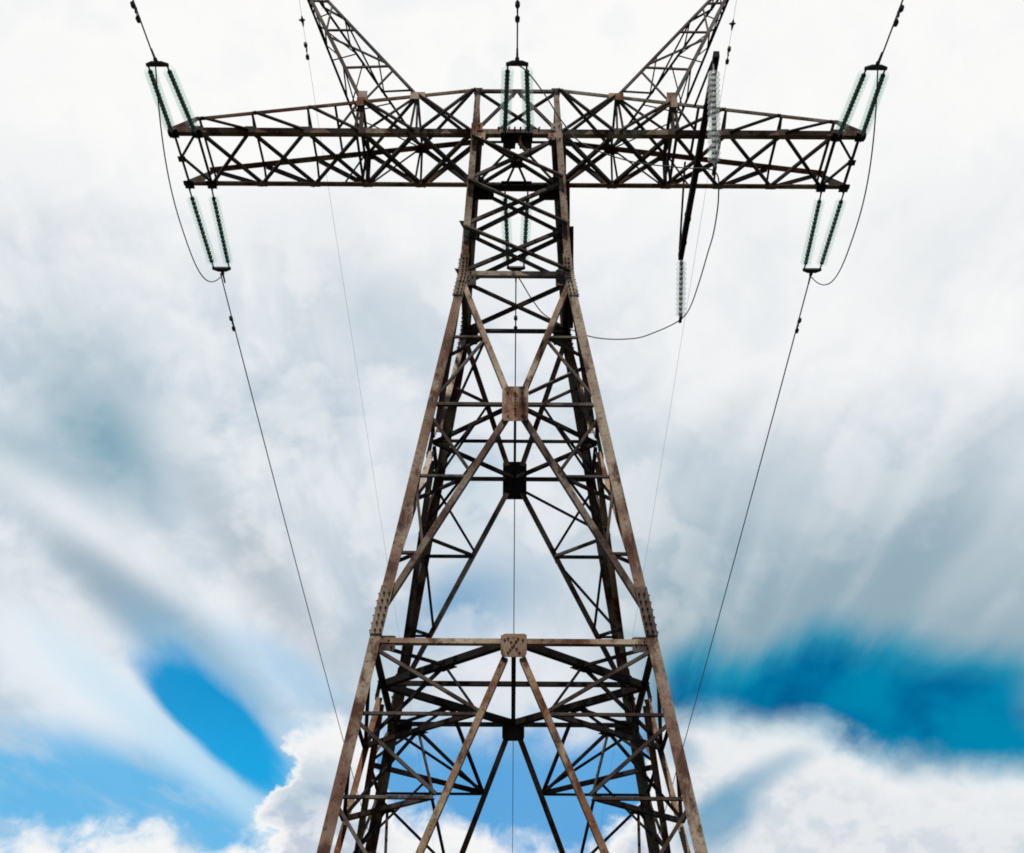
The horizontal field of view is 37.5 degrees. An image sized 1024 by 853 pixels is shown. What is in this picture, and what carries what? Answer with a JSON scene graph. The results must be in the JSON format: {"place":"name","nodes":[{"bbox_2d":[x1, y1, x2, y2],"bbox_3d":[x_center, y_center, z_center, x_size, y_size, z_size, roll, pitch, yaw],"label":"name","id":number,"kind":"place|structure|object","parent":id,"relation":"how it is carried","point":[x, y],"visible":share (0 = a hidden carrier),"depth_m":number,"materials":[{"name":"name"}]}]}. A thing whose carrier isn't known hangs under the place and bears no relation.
{"place":"outdoors","nodes":[
{"label":"outdoors","id":0,"kind":"place"},
{"bbox_2d":[0,0,1023,852],"label":"sky","id":1,"kind":"structure","parent":0,"point":[164,688],"materials":[{"name":"white"}]},
{"bbox_3d":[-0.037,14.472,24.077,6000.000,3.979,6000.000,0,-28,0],"label":"ground","id":2,"kind":"structure","parent":0,"visible":0},
{"bbox_2d":[167,0,866,852],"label":"transmission tower","id":3,"kind":"structure","parent":2,"relation":"on","point":[515,404],"depth_m":31.67,"materials":[{"name":"metal"}]},
{"bbox_2d":[146,48,195,133],"bbox_3d":[-7.376,-7.175,32.401,0.786,0.581,3.291,0,-28,0],"label":"tension insulator set","id":4,"kind":"object","parent":3,"relation":"attached to","point":[176,88],"visible":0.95,"depth_m":32.28,"materials":[{"name":"green glass"}]},
{"bbox_2d":[132,0,155,61],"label":"power line","id":5,"kind":"object","parent":4,"relation":"attached to","point":[146,36],"visible":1,"depth_m":30.42,"materials":[{"name":"metal"}]},
{"bbox_2d":[130,1,140,22],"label":"vibration damper","id":6,"kind":"object","parent":5,"relation":"attached to","point":[133,6],"visible":1,"depth_m":29.54,"materials":[{"name":"black metal"}]},
{"bbox_2d":[155,64,221,281],"bbox_3d":[-7.347,-4.965,34.293,0.029,1.592,7.860,0,-28,0],"label":"jumper cable","id":7,"kind":"object","parent":4,"relation":"hanging from","point":[169,179],"visible":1,"depth_m":32.32,"materials":[{"name":"metal"}]},
{"bbox_2d":[190,190,230,282],"bbox_3d":[-7.376,-4.663,37.188,0.786,0.574,3.291,0,-28,0],"label":"tension insulator set","id":8,"kind":"object","parent":3,"relation":"attached to","point":[222,270],"visible":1,"depth_m":37.07,"materials":[{"name":"green glass"}]},
{"bbox_2d":[220,273,367,828],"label":"power line","id":9,"kind":"object","parent":8,"relation":"attached to","point":[279,501],"visible":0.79,"depth_m":47.50,"materials":[{"name":"metal"}]},
{"bbox_2d":[229,316,235,330],"bbox_3d":[-7.374,-2.730,39.832,0.103,0.172,0.586,0,-28,0],"label":"vibration damper","id":10,"kind":"object","parent":9,"relation":"attached to","point":[231,319],"visible":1,"depth_m":39.82,"materials":[{"name":"black metal"}]},
{"bbox_2d":[299,1,433,845],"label":"earth wire","id":11,"kind":"object","parent":3,"relation":"attached to","point":[351,334],"visible":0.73,"depth_m":50.52,"materials":[{"name":"metal"}]},
{"bbox_2d":[299,16,304,26],"bbox_3d":[-5.459,-10.582,39.426,0.172,0.090,0.365,-9,-29,18],"label":"earth wire clamp","id":12,"kind":"object","parent":11,"relation":"attached to","point":[302,20],"visible":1,"depth_m":39.38,"materials":[{"name":"black metal"}]},
{"bbox_2d":[304,42,309,59],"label":"vibration damper","id":13,"kind":"object","parent":11,"relation":"attached to","point":[307,55],"visible":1,"depth_m":40.23,"materials":[{"name":"black metal"}]},
{"bbox_2d":[503,192,529,270],"bbox_3d":[0.102,-4.650,37.189,0.796,0.520,3.291,0,-28,0],"label":"tension insulator set","id":14,"kind":"object","parent":3,"relation":"attached to","point":[515,268],"visible":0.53,"depth_m":36.99,"materials":[{"name":"green glass"}]},
{"bbox_2d":[512,279,516,852],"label":"power line","id":15,"kind":"object","parent":14,"relation":"attached to","point":[514,543],"visible":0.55,"depth_m":50.42,"materials":[{"name":"metal"}]},
{"bbox_2d":[514,315,517,328],"bbox_3d":[0.096,-2.738,39.845,0.103,0.172,0.586,0,-28,0],"label":"vibration damper","id":16,"kind":"object","parent":15,"relation":"attached to","point":[515,319],"visible":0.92,"depth_m":39.66,"materials":[{"name":"black metal"}]},
{"bbox_2d":[503,57,530,135],"bbox_3d":[0.107,-7.162,32.402,0.796,0.528,3.291,0,-28,0],"label":"tension insulator set","id":17,"kind":"object","parent":3,"relation":"attached to","point":[527,88],"visible":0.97,"depth_m":32.34,"materials":[{"name":"green glass"}]},
{"bbox_2d":[516,0,517,61],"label":"power line","id":18,"kind":"object","parent":17,"relation":"attached to","point":[517,44],"visible":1,"depth_m":30.77,"materials":[{"name":"metal"}]},
{"bbox_2d":[515,1,519,22],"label":"vibration damper","id":19,"kind":"object","parent":18,"relation":"attached to","point":[517,6],"visible":1,"depth_m":29.56,"materials":[{"name":"black metal"}]},
{"bbox_2d":[596,0,736,851],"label":"earth wire","id":20,"kind":"object","parent":3,"relation":"attached to","point":[679,352],"visible":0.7,"depth_m":51.48,"materials":[{"name":"metal"}]},
{"bbox_2d":[725,46,730,64],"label":"vibration damper","id":21,"kind":"object","parent":20,"relation":"attached to","point":[727,59],"visible":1,"depth_m":40.16,"materials":[{"name":"black metal"}]},
{"bbox_2d":[729,19,735,30],"bbox_3d":[5.760,-10.475,39.382,0.172,0.090,0.364,-9,-29,18],"label":"earth wire clamp","id":22,"kind":"object","parent":20,"relation":"attached to","point":[732,23],"visible":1,"depth_m":39.33,"materials":[{"name":"black metal"}]},
{"bbox_2d":[678,259,682,322],"bbox_3d":[4.205,-3.413,37.595,0.356,1.786,0.293,0,-28,0],"label":"suspension insulator","id":23,"kind":"object","parent":3,"relation":"hanging from","point":[680,308],"visible":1,"depth_m":37.54,"materials":[{"name":"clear glass"}]},
{"bbox_2d":[711,64,716,175],"bbox_3d":[4.139,-6.348,30.942,0.380,2.786,0.280,0,-28,0],"label":"suspension insulator","id":24,"kind":"object","parent":3,"relation":"hanging from","point":[713,118],"visible":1,"depth_m":30.88,"materials":[{"name":"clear glass"}]},
{"bbox_2d":[517,64,719,339],"bbox_3d":[2.235,-4.488,34.054,4.302,2.664,7.831,0,-28,0],"label":"jumper cable","id":25,"kind":"object","parent":24,"relation":"hanging from","point":[638,163],"visible":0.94,"depth_m":31.14,"materials":[{"name":"metal"}]},
{"bbox_2d":[802,194,842,282],"bbox_3d":[7.584,-4.601,37.172,0.787,0.528,3.291,0,-28,0],"label":"tension insulator set","id":26,"kind":"object","parent":3,"relation":"attached to","point":[810,271],"visible":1,"depth_m":37.05,"materials":[{"name":"green glass"}]},
{"bbox_2d":[658,275,810,834],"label":"power line","id":27,"kind":"object","parent":26,"relation":"attached to","point":[749,504],"visible":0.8,"depth_m":47.32,"materials":[{"name":"metal"}]},
{"bbox_2d":[795,318,801,333],"bbox_3d":[7.546,-2.672,39.818,0.103,0.174,0.586,0,-28,0],"label":"vibration damper","id":28,"kind":"object","parent":27,"relation":"attached to","point":[798,323],"visible":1,"depth_m":39.82,"materials":[{"name":"black metal"}]},
{"bbox_2d":[838,52,887,136],"bbox_3d":[7.587,-7.091,32.373,0.787,0.574,3.291,0,-28,0],"label":"tension insulator set","id":29,"kind":"object","parent":3,"relation":"attached to","point":[857,91],"visible":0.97,"depth_m":32.29,"materials":[{"name":"green glass"}]},
{"bbox_2d":[811,68,877,284],"bbox_3d":[7.588,-4.877,34.263,0.109,1.632,7.860,0,-28,0],"label":"jumper cable","id":30,"kind":"object","parent":29,"relation":"hanging from","point":[866,184],"visible":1,"depth_m":32.32,"materials":[{"name":"metal"}]},
{"bbox_2d":[878,0,903,65],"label":"power line","id":31,"kind":"object","parent":29,"relation":"attached to","point":[888,38],"visible":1,"depth_m":30.36,"materials":[{"name":"metal"}]},
{"bbox_2d":[893,5,903,26],"bbox_3d":[7.557,-8.040,29.529,0.103,0.176,0.586,0,-28,0],"label":"vibration damper","id":32,"kind":"object","parent":31,"relation":"attached to","point":[900,10],"visible":1,"depth_m":29.53,"materials":[{"name":"black metal"}]}
]}

